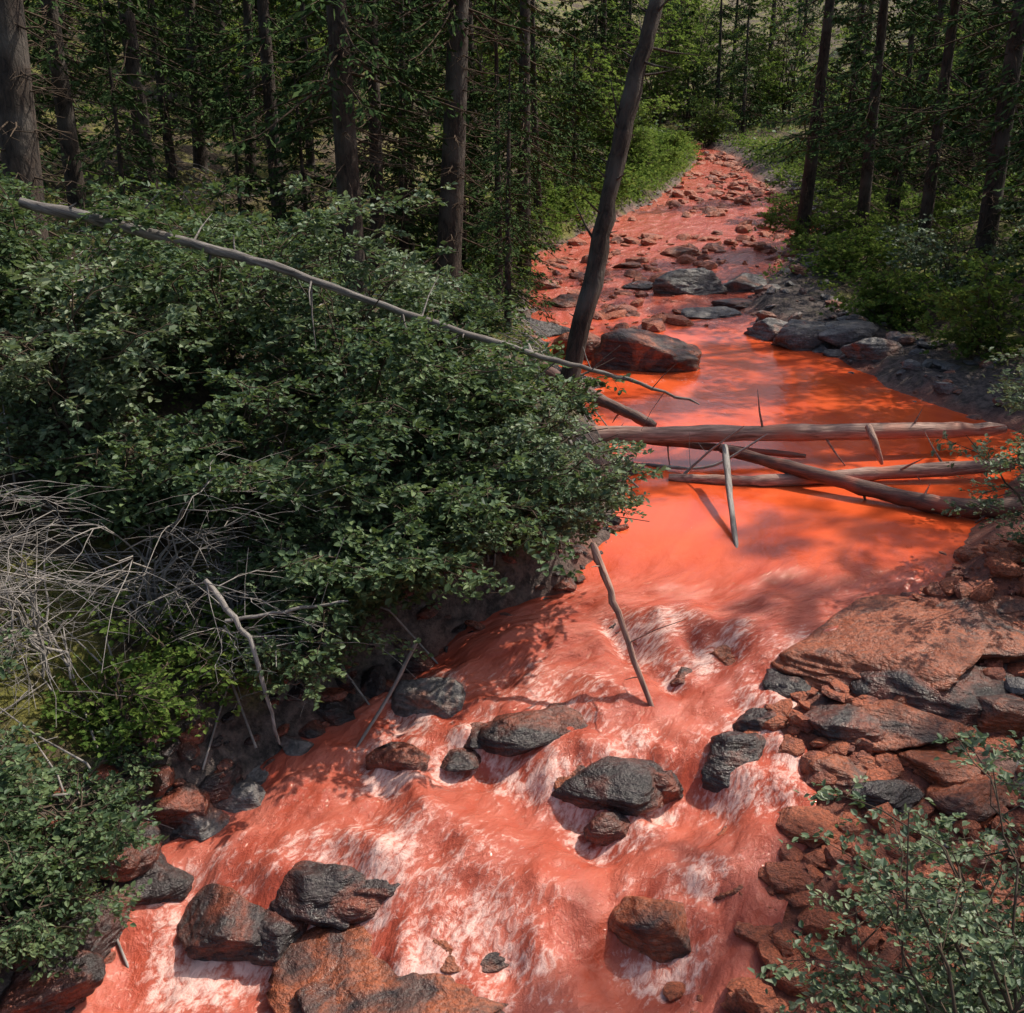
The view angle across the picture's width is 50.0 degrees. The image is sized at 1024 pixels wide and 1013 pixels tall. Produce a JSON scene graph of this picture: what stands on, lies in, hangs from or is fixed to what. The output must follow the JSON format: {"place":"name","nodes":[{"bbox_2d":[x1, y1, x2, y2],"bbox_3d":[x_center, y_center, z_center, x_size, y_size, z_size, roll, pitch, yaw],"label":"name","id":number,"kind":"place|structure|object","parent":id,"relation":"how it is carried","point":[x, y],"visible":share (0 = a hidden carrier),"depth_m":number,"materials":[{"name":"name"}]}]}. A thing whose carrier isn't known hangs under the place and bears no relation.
{"place":"outdoors","nodes":[
{"label":"outdoors","id":0,"kind":"place"},
{"bbox_2d":[0,0,1023,1012],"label":"ground","id":1,"kind":"structure","parent":0,"point":[435,633],"depth_m":10.61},
{"bbox_2d":[0,721,74,899],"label":"shrub","id":2,"kind":"object","parent":1,"relation":"on","point":[18,766],"visible":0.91,"depth_m":7.42,"materials":[{"name":"green plant"}]},
{"bbox_2d":[0,199,94,366],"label":"shrub","id":3,"kind":"object","parent":1,"relation":"on","point":[13,240],"visible":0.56,"depth_m":10.72,"materials":[{"name":"green plant"}]},
{"bbox_2d":[0,0,101,275],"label":"spruce tree","id":4,"kind":"object","parent":1,"relation":"on","point":[19,145],"visible":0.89,"depth_m":14.64,"materials":[{"name":"green plant"}]},
{"bbox_2d":[0,946,105,1012],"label":"boulder","id":5,"kind":"object","parent":1,"relation":"on","point":[52,993],"visible":0.6,"depth_m":7.30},
{"bbox_2d":[0,790,151,986],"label":"shrub","id":6,"kind":"object","parent":1,"relation":"on","point":[20,927],"visible":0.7,"depth_m":7.21,"materials":[{"name":"green plant"}]},
{"bbox_2d":[0,718,169,906],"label":"shrub","id":7,"kind":"object","parent":1,"relation":"on","point":[102,830],"visible":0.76,"depth_m":7.71,"materials":[{"name":"green plant"}]},
{"bbox_2d":[0,492,185,729],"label":"dead shrub","id":8,"kind":"object","parent":1,"relation":"on","point":[43,651],"visible":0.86,"depth_m":8.85,"materials":[{"name":"grey wood"}]},
{"bbox_2d":[23,0,164,208],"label":"spruce tree","id":9,"kind":"object","parent":1,"relation":"on","point":[63,106],"visible":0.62,"depth_m":19.61,"materials":[{"name":"green plant"}]},
{"bbox_2d":[0,171,190,375],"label":"shrub","id":10,"kind":"object","parent":1,"relation":"on","point":[42,310],"visible":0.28,"depth_m":11.23,"materials":[{"name":"green plant"}]},
{"bbox_2d":[0,419,230,546],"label":"shrub","id":11,"kind":"object","parent":1,"relation":"on","point":[153,472],"visible":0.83,"depth_m":9.66,"materials":[{"name":"green plant"}]},
{"bbox_2d":[0,253,242,473],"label":"shrub","id":12,"kind":"object","parent":1,"relation":"on","point":[95,394],"visible":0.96,"depth_m":10.03,"materials":[{"name":"green plant"}]},
{"bbox_2d":[64,2,184,238],"bbox_3d":[-6.912,-6.382,18.910,2.284,4.238,2.344,-4,20,-10],"label":"spruce tree","id":13,"kind":"object","parent":1,"relation":"on","point":[99,43],"visible":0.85,"depth_m":18.92,"materials":[{"name":"green plant"}]},
{"bbox_2d":[27,0,243,203],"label":"spruce tree","id":14,"kind":"object","parent":1,"relation":"on","point":[131,48],"visible":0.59,"depth_m":23.25,"materials":[{"name":"green plant"}]},
{"bbox_2d":[34,639,270,772],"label":"shrub","id":15,"kind":"object","parent":1,"relation":"on","point":[150,701],"visible":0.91,"depth_m":8.69,"materials":[{"name":"green plant"}]},
{"bbox_2d":[114,851,193,906],"bbox_3d":[-2.758,2.762,8.326,0.727,0.446,0.738,0,20,0],"label":"boulder","id":16,"kind":"object","parent":1,"relation":"on","point":[171,883],"visible":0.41,"depth_m":8.12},
{"bbox_2d":[84,0,236,187],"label":"spruce tree","id":17,"kind":"object","parent":1,"relation":"on","point":[162,97],"visible":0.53,"depth_m":26.01,"materials":[{"name":"green plant"}]},
{"bbox_2d":[141,782,209,829],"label":"boulder","id":18,"kind":"object","parent":1,"relation":"on","point":[177,804],"visible":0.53,"depth_m":8.53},
{"bbox_2d":[0,446,354,672],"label":"dead shrub","id":19,"kind":"object","parent":1,"relation":"on","point":[150,590],"visible":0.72,"depth_m":9.42,"materials":[{"name":"grey wood"}]},
{"bbox_2d":[0,196,355,400],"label":"shrub","id":20,"kind":"object","parent":1,"relation":"on","point":[177,258],"visible":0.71,"depth_m":11.04,"materials":[{"name":"green plant"}]},
{"bbox_2d":[77,584,293,697],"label":"shrub","id":21,"kind":"object","parent":1,"relation":"on","point":[202,667],"visible":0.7,"depth_m":9.31,"materials":[{"name":"green plant"}]},
{"bbox_2d":[98,0,274,173],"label":"spruce tree","id":22,"kind":"object","parent":1,"relation":"on","point":[191,12],"visible":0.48,"depth_m":27.52,"materials":[{"name":"green plant"}]},
{"bbox_2d":[106,176,354,355],"bbox_3d":[-3.293,-2.818,13.234,3.036,2.280,3.317,-11,22,-27],"label":"shrub","id":23,"kind":"object","parent":1,"relation":"on","point":[257,216],"visible":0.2,"depth_m":12.72,"materials":[{"name":"green plant"}]},
{"bbox_2d":[198,75,284,240],"bbox_3d":[-5.587,-6.671,22.013,1.990,3.689,2.055,-2,20,-6],"label":"spruce tree","id":24,"kind":"object","parent":1,"relation":"on","point":[236,96],"visible":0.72,"depth_m":21.95,"materials":[{"name":"green plant"}]},
{"bbox_2d":[172,0,329,192],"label":"spruce tree","id":25,"kind":"object","parent":1,"relation":"on","point":[247,13],"visible":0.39,"depth_m":26.85,"materials":[{"name":"green plant"}]},
{"bbox_2d":[177,0,333,222],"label":"spruce tree","id":26,"kind":"object","parent":1,"relation":"on","point":[265,48],"visible":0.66,"depth_m":24.11,"materials":[{"name":"green plant"}]},
{"bbox_2d":[116,526,419,715],"bbox_3d":[-2.244,0.924,9.663,2.373,1.095,2.997,-13,24,-32],"label":"dead shrub","id":27,"kind":"object","parent":1,"relation":"on","point":[230,600],"visible":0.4,"depth_m":9.50,"materials":[{"name":"grey wood"}]},
{"bbox_2d":[134,358,458,547],"bbox_3d":[-2.030,-0.369,9.932,2.612,1.718,2.757,13,24,32],"label":"shrub","id":28,"kind":"object","parent":1,"relation":"on","point":[300,474],"visible":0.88,"depth_m":9.91,"materials":[{"name":"green plant"}]},
{"bbox_2d":[253,40,339,252],"bbox_3d":[-4.391,-7.254,22.872,2.412,4.580,2.298,-18,27,-40],"label":"spruce tree","id":29,"kind":"object","parent":1,"relation":"on","point":[287,84],"visible":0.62,"depth_m":22.63,"materials":[{"name":"green plant"}]},
{"bbox_2d":[0,157,592,848],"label":"ground cover plants","id":30,"kind":"object","parent":1,"relation":"on","point":[158,659],"visible":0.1,"depth_m":10.12,"materials":[{"name":"green plant"}]},
{"bbox_2d":[148,174,473,401],"bbox_3d":[-2.120,-2.299,12.148,3.366,2.687,3.468,0,20,0],"label":"shrub","id":31,"kind":"object","parent":1,"relation":"on","point":[404,280],"visible":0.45,"depth_m":11.76,"materials":[{"name":"green plant"}]},
{"bbox_2d":[0,161,638,967],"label":"fallen twigs","id":32,"kind":"object","parent":1,"relation":"on","point":[66,661],"depth_m":9.21,"materials":[{"name":"wood"}]},
{"bbox_2d":[10,454,628,1012],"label":"bank stones","id":33,"kind":"object","parent":1,"relation":"on","point":[164,776],"visible":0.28,"depth_m":8.96,"materials":[{"name":"stone"}]},
{"bbox_2d":[230,596,433,710],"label":"shrub","id":34,"kind":"object","parent":1,"relation":"on","point":[294,655],"visible":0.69,"depth_m":9.15,"materials":[{"name":"green plant"}]},
{"bbox_2d":[210,0,490,296],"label":"spruce tree","id":35,"kind":"object","parent":1,"relation":"on","point":[342,59],"visible":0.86,"depth_m":19.17,"materials":[{"name":"green plant"}]},
{"bbox_2d":[195,511,514,670],"bbox_3d":[-1.505,0.644,9.755,2.199,1.171,2.768,-18,27,-40],"label":"shrub","id":36,"kind":"object","parent":1,"relation":"on","point":[296,565],"visible":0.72,"depth_m":9.39,"materials":[{"name":"green plant"}]},
{"bbox_2d":[18,192,698,430],"bbox_3d":[-1.270,-1.851,10.735,6.992,1.006,1.292,15,17,-12],"label":"leaning dead pole","id":37,"kind":"object","parent":1,"relation":"on","point":[68,212],"visible":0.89,"depth_m":10.43,"materials":[{"name":"grey wood"}]},
{"bbox_2d":[276,0,480,274],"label":"spruce tree","id":38,"kind":"object","parent":1,"relation":"on","point":[375,183],"visible":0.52,"depth_m":21.92,"materials":[{"name":"green plant"}]},
{"bbox_2d":[221,263,567,476],"bbox_3d":[-1.285,-1.282,10.916,3.064,2.315,2.628,18,27,40],"label":"shrub","id":39,"kind":"object","parent":1,"relation":"on","point":[369,351],"visible":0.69,"depth_m":10.82,"materials":[{"name":"green plant"}]},
{"bbox_2d":[328,0,468,259],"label":"spruce tree","id":40,"kind":"object","parent":1,"relation":"on","point":[406,225],"visible":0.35,"depth_m":23.61,"materials":[{"name":"green plant"}]},
{"bbox_2d":[306,496,509,618],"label":"shrub","id":41,"kind":"object","parent":1,"relation":"on","point":[432,560],"visible":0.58,"depth_m":9.35,"materials":[{"name":"green plant"}]},
{"bbox_2d":[359,0,473,255],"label":"spruce tree","id":42,"kind":"object","parent":1,"relation":"on","point":[383,95],"visible":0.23,"depth_m":25.24,"materials":[{"name":"green plant"}]},
{"bbox_2d":[314,243,528,393],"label":"shrub","id":43,"kind":"object","parent":1,"relation":"on","point":[478,305],"visible":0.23,"depth_m":13.64,"materials":[{"name":"green plant"}]},
{"bbox_2d":[409,50,531,289],"bbox_3d":[-1.092,-7.195,24.030,2.756,5.236,2.629,11,23,28],"label":"spruce tree","id":44,"kind":"object","parent":1,"relation":"on","point":[485,142],"visible":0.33,"depth_m":23.97,"materials":[{"name":"green plant"}]},
{"bbox_2d":[337,418,611,580],"bbox_3d":[-0.405,0.017,10.142,2.414,1.189,3.171,-10,22,-26],"label":"shrub","id":45,"kind":"object","parent":1,"relation":"on","point":[444,490],"visible":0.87,"depth_m":9.98,"materials":[{"name":"green plant"}]},
{"bbox_2d":[345,0,615,302],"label":"spruce tree","id":46,"kind":"object","parent":1,"relation":"on","point":[450,214],"visible":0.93,"depth_m":20.72,"materials":[{"name":"green plant"}]},
{"bbox_2d":[343,313,634,472],"bbox_3d":[-0.284,-1.008,11.718,3.150,1.742,3.204,0,20,0],"label":"shrub","id":47,"kind":"object","parent":1,"relation":"on","point":[409,368],"visible":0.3,"depth_m":11.42,"materials":[{"name":"green plant"}]},
{"bbox_2d":[465,50,558,332],"bbox_3d":[-0.111,-5.316,19.264,2.122,5.006,1.962,-11,23,-30],"label":"spruce tree","id":48,"kind":"object","parent":1,"relation":"on","point":[510,121],"visible":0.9,"depth_m":19.34,"materials":[{"name":"green plant"}]},
{"bbox_2d":[0,0,1023,331],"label":"understory","id":49,"kind":"object","parent":1,"relation":"on","point":[196,210],"visible":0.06,"depth_m":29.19,"materials":[{"name":"green plant"}]},
{"bbox_2d":[461,0,565,294],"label":"spruce tree","id":50,"kind":"object","parent":1,"relation":"on","point":[494,80],"visible":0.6,"depth_m":22.74,"materials":[{"name":"green plant"}]},
{"bbox_2d":[436,0,601,288],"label":"spruce tree","id":51,"kind":"object","parent":1,"relation":"on","point":[523,85],"visible":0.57,"depth_m":25.45,"materials":[{"name":"green plant"}]},
{"bbox_2d":[443,341,609,461],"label":"shrub","id":52,"kind":"object","parent":1,"relation":"on","point":[509,410],"visible":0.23,"depth_m":11.89,"materials":[{"name":"green plant"}]},
{"bbox_2d":[478,0,599,227],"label":"spruce tree","id":53,"kind":"object","parent":1,"relation":"on","point":[535,50],"visible":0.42,"depth_m":30.93,"materials":[{"name":"green plant"}]},
{"bbox_2d":[442,464,651,568],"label":"shrub","id":54,"kind":"object","parent":1,"relation":"on","point":[564,527],"visible":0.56,"depth_m":10.23,"materials":[{"name":"green plant"}]},
{"bbox_2d":[499,35,625,148],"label":"broadleaf tree","id":55,"kind":"object","parent":1,"relation":"on","point":[596,61],"visible":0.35,"depth_m":41.12,"materials":[{"name":"green plant"}]},
{"bbox_2d":[102,0,1023,138],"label":"distant forest","id":56,"kind":"object","parent":1,"relation":"on","point":[629,8],"visible":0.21,"depth_m":47.97,"materials":[{"name":"plant"}]},
{"bbox_2d":[470,395,670,514],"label":"shrub","id":57,"kind":"object","parent":1,"relation":"on","point":[550,442],"visible":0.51,"depth_m":10.38,"materials":[{"name":"green plant"}]},
{"bbox_2d":[530,10,620,198],"bbox_3d":[2.095,-12.969,35.727,3.118,5.866,2.950,-4,20,-11],"label":"spruce tree","id":58,"kind":"object","parent":1,"relation":"on","point":[575,88],"visible":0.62,"depth_m":35.53,"materials":[{"name":"green plant"}]},
{"bbox_2d":[461,125,704,307],"bbox_3d":[3.376,-11.332,38.495,4.128,3.457,33.996,6,21,16],"label":"understory","id":59,"kind":"object","parent":1,"relation":"on","point":[632,193],"visible":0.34,"depth_m":36.19,"materials":[{"name":"green plant"}]},
{"bbox_2d":[550,0,693,414],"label":"leaning spruce trunk","id":60,"kind":"object","parent":1,"relation":"on","point":[598,254],"visible":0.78,"depth_m":13.72,"materials":[{"name":"brown plant"}]},
{"bbox_2d":[582,89,677,164],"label":"broadleaf tree","id":61,"kind":"object","parent":1,"relation":"on","point":[603,138],"visible":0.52,"depth_m":41.03,"materials":[{"name":"green plant"}]},
{"bbox_2d":[591,327,701,372],"bbox_3d":[2.521,-2.567,20.240,2.177,1.425,1.248,0,20,0],"label":"boulder","id":62,"kind":"object","parent":1,"relation":"on","point":[639,350],"visible":0.58,"depth_m":19.82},
{"bbox_2d":[608,895,690,962],"bbox_3d":[1.065,3.114,8.030,0.711,0.651,0.561,10,22,26],"label":"boulder","id":63,"kind":"object","parent":1,"relation":"on","point":[656,930],"visible":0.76,"depth_m":7.80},
{"bbox_2d":[386,118,933,285],"bbox_3d":[7.546,-11.697,38.367,14.768,3.667,33.907,6,21,17],"label":"understory","id":64,"kind":"object","parent":1,"relation":"on","point":[798,172],"visible":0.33,"depth_m":36.16,"materials":[{"name":"green plant"}]},
{"bbox_2d":[606,0,718,130],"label":"broadleaf tree","id":65,"kind":"object","parent":1,"relation":"on","point":[677,59],"visible":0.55,"depth_m":54.62,"materials":[{"name":"green plant"}]},
{"bbox_2d":[533,151,817,331],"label":"riffle stones","id":66,"kind":"object","parent":1,"relation":"on","point":[654,323],"visible":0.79,"depth_m":31.59,"materials":[{"name":"stone"}]},
{"bbox_2d":[711,0,773,137],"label":"spruce tree","id":67,"kind":"object","parent":1,"relation":"on","point":[748,11],"visible":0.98,"depth_m":53.86,"materials":[{"name":"green plant"}]},
{"bbox_2d":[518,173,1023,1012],"bbox_3d":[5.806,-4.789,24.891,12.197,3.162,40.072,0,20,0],"label":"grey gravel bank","id":68,"kind":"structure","parent":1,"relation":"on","point":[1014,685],"depth_m":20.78,"materials":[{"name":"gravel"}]},
{"bbox_2d":[736,0,852,115],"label":"broadleaf tree","id":69,"kind":"object","parent":1,"relation":"on","point":[778,53],"visible":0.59,"depth_m":57.42,"materials":[{"name":"green plant"}]},
{"bbox_2d":[748,194,883,249],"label":"shrub","id":70,"kind":"object","parent":1,"relation":"on","point":[851,221],"visible":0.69,"depth_m":30.24,"materials":[{"name":"green plant"}]},
{"bbox_2d":[742,0,897,246],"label":"spruce tree","id":71,"kind":"object","parent":1,"relation":"on","point":[807,193],"visible":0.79,"depth_m":29.76,"materials":[{"name":"green plant"}]},
{"bbox_2d":[795,24,880,208],"bbox_3d":[10.921,-12.586,35.910,2.962,5.904,3.100,7,21,17],"label":"spruce tree","id":72,"kind":"object","parent":1,"relation":"on","point":[856,61],"visible":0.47,"depth_m":35.56,"materials":[{"name":"green plant"}]},
{"bbox_2d":[663,536,1023,1012],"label":"red stones","id":73,"kind":"object","parent":1,"relation":"on","point":[746,995],"visible":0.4,"depth_m":8.34,"materials":[{"name":"stone"}]},
{"bbox_2d":[803,705,886,742],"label":"boulder","id":74,"kind":"object","parent":1,"relation":"on","point":[834,723],"visible":0.71,"depth_m":9.18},
{"bbox_2d":[783,223,918,273],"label":"shrub","id":75,"kind":"object","parent":1,"relation":"on","point":[827,245],"visible":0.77,"depth_m":26.57,"materials":[{"name":"green plant"}]},
{"bbox_2d":[776,0,959,247],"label":"spruce tree","id":76,"kind":"object","parent":1,"relation":"on","point":[867,167],"visible":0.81,"depth_m":27.95,"materials":[{"name":"green plant"}]},
{"bbox_2d":[719,444,1023,522],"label":"fallen log","id":77,"kind":"object","parent":1,"relation":"on","point":[925,502],"visible":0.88,"depth_m":13.20,"materials":[{"name":"brown wood"}]},
{"bbox_2d":[771,594,987,696],"bbox_3d":[3.490,1.371,10.208,2.338,0.573,1.682,-17,26,-38],"label":"rock ledge","id":78,"kind":"object","parent":1,"relation":"on","point":[936,648],"visible":0.74,"depth_m":9.95,"materials":[{"name":"stone"}]},
{"bbox_2d":[747,732,1023,1012],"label":"shrub","id":79,"kind":"object","parent":1,"relation":"on","point":[911,1000],"visible":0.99,"depth_m":5.95,"materials":[{"name":"green plant"}]},
{"bbox_2d":[810,696,971,752],"bbox_3d":[3.274,1.842,9.455,1.449,0.358,0.927,0,20,0],"label":"boulder","id":80,"kind":"object","parent":1,"relation":"on","point":[904,726],"visible":0.47,"depth_m":9.19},
{"bbox_2d":[816,265,975,330],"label":"shrub","id":81,"kind":"object","parent":1,"relation":"on","point":[881,293],"visible":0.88,"depth_m":22.06,"materials":[{"name":"green plant"}]},
{"bbox_2d":[835,0,965,229],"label":"spruce tree","id":82,"kind":"object","parent":1,"relation":"on","point":[897,176],"visible":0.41,"depth_m":30.81,"materials":[{"name":"green plant"}]},
{"bbox_2d":[843,725,1023,1012],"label":"shrub","id":83,"kind":"object","parent":1,"relation":"on","point":[1019,929],"visible":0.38,"depth_m":7.01,"materials":[{"name":"green plant"}]},
{"bbox_2d":[850,664,1023,726],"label":"boulder","id":84,"kind":"object","parent":1,"relation":"on","point":[958,701],"visible":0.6,"depth_m":9.43,"materials":[{"name":"stone"}]},
{"bbox_2d":[855,0,1023,269],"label":"spruce tree","id":85,"kind":"object","parent":1,"relation":"on","point":[927,203],"visible":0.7,"depth_m":25.24,"materials":[{"name":"green plant"}]},
{"bbox_2d":[897,745,982,786],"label":"boulder","id":86,"kind":"object","parent":1,"relation":"on","point":[943,772],"visible":0.75,"depth_m":8.82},
{"bbox_2d":[875,198,1023,305],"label":"shrub","id":87,"kind":"object","parent":1,"relation":"on","point":[919,250],"visible":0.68,"depth_m":23.36,"materials":[{"name":"green plant"}]},
{"bbox_2d":[876,0,1023,282],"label":"spruce tree","id":88,"kind":"object","parent":1,"relation":"on","point":[1013,63],"visible":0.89,"depth_m":22.78,"materials":[{"name":"green plant"}]},
{"bbox_2d":[912,248,1023,365],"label":"shrub","id":89,"kind":"object","parent":1,"relation":"on","point":[972,338],"visible":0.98,"depth_m":18.94,"materials":[{"name":"green plant"}]},
{"bbox_2d":[926,773,1012,822],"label":"boulder","id":90,"kind":"object","parent":1,"relation":"on","point":[971,798],"visible":0.8,"depth_m":8.51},
{"bbox_2d":[920,593,1023,662],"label":"rock ledge","id":91,"kind":"object","parent":1,"relation":"on","point":[1002,635],"visible":0.31,"depth_m":10.09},
{"bbox_2d":[931,344,1023,561],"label":"shrub","id":92,"kind":"object","parent":1,"relation":"on","point":[1014,401],"visible":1,"depth_m":11.17,"materials":[{"name":"green plant"}]},
{"bbox_2d":[976,693,1023,739],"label":"boulder","id":93,"kind":"object","parent":1,"relation":"on","point":[1002,714],"visible":0.64,"depth_m":9.17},
{"bbox_2d":[73,142,1023,1012],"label":"stream water","id":94,"kind":"structure","parent":0,"point":[513,868],"depth_m":9.57,"materials":[{"name":"liquid"}]},
{"bbox_2d":[177,883,265,960],"bbox_3d":[-2.132,3.105,8.099,0.662,0.540,0.907,-11,23,-28],"label":"boulder","id":95,"kind":"object","parent":94,"relation":"in","point":[218,922],"visible":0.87,"depth_m":7.90,"materials":[{"name":"stone"}]},
{"bbox_2d":[241,908,307,965],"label":"boulder","id":96,"kind":"object","parent":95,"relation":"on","point":[278,934],"visible":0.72,"depth_m":7.86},
{"bbox_2d":[269,860,365,930],"bbox_3d":[-1.438,2.923,8.210,0.867,0.481,0.594,6,21,16],"label":"boulder","id":97,"kind":"object","parent":94,"relation":"in","point":[313,893],"visible":0.81,"depth_m":8.05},
{"bbox_2d":[266,925,507,1012],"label":"boulder","id":98,"kind":"object","parent":94,"relation":"in","point":[351,970],"visible":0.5,"depth_m":7.55,"materials":[{"name":"stone"}]},
{"bbox_2d":[391,677,465,717],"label":"boulder","id":99,"kind":"object","parent":94,"relation":"in","point":[442,697],"visible":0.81,"depth_m":9.80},
{"bbox_2d":[477,702,587,756],"bbox_3d":[0.241,1.958,9.633,1.205,0.346,0.594,-9,22,-24],"label":"boulder","id":100,"kind":"object","parent":94,"relation":"in","point":[512,734],"visible":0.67,"depth_m":9.41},
{"bbox_2d":[551,756,663,816],"bbox_3d":[0.780,2.349,9.129,0.991,0.479,0.744,0,20,0],"label":"boulder","id":101,"kind":"object","parent":94,"relation":"in","point":[625,786],"visible":0.87,"depth_m":8.92,"materials":[{"name":"stone"}]},
{"bbox_2d":[701,731,765,792],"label":"boulder","id":102,"kind":"object","parent":94,"relation":"in","point":[729,752],"visible":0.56,"depth_m":9.16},
{"bbox_2d":[668,431,1014,486],"bbox_3d":[4.210,-0.574,13.864,4.433,0.578,0.513,-2,20,0],"label":"fallen log","id":103,"kind":"object","parent":94,"relation":"on","point":[925,470],"visible":0.81,"depth_m":13.90,"materials":[{"name":"brown wood"}]},
{"bbox_2d":[594,389,1007,465],"bbox_3d":[3.883,-1.022,14.631,5.974,1.051,0.611,-1,20,-6],"label":"fallen log","id":104,"kind":"object","parent":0,"point":[777,432],"visible":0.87,"depth_m":14.69,"materials":[{"name":"wood"}]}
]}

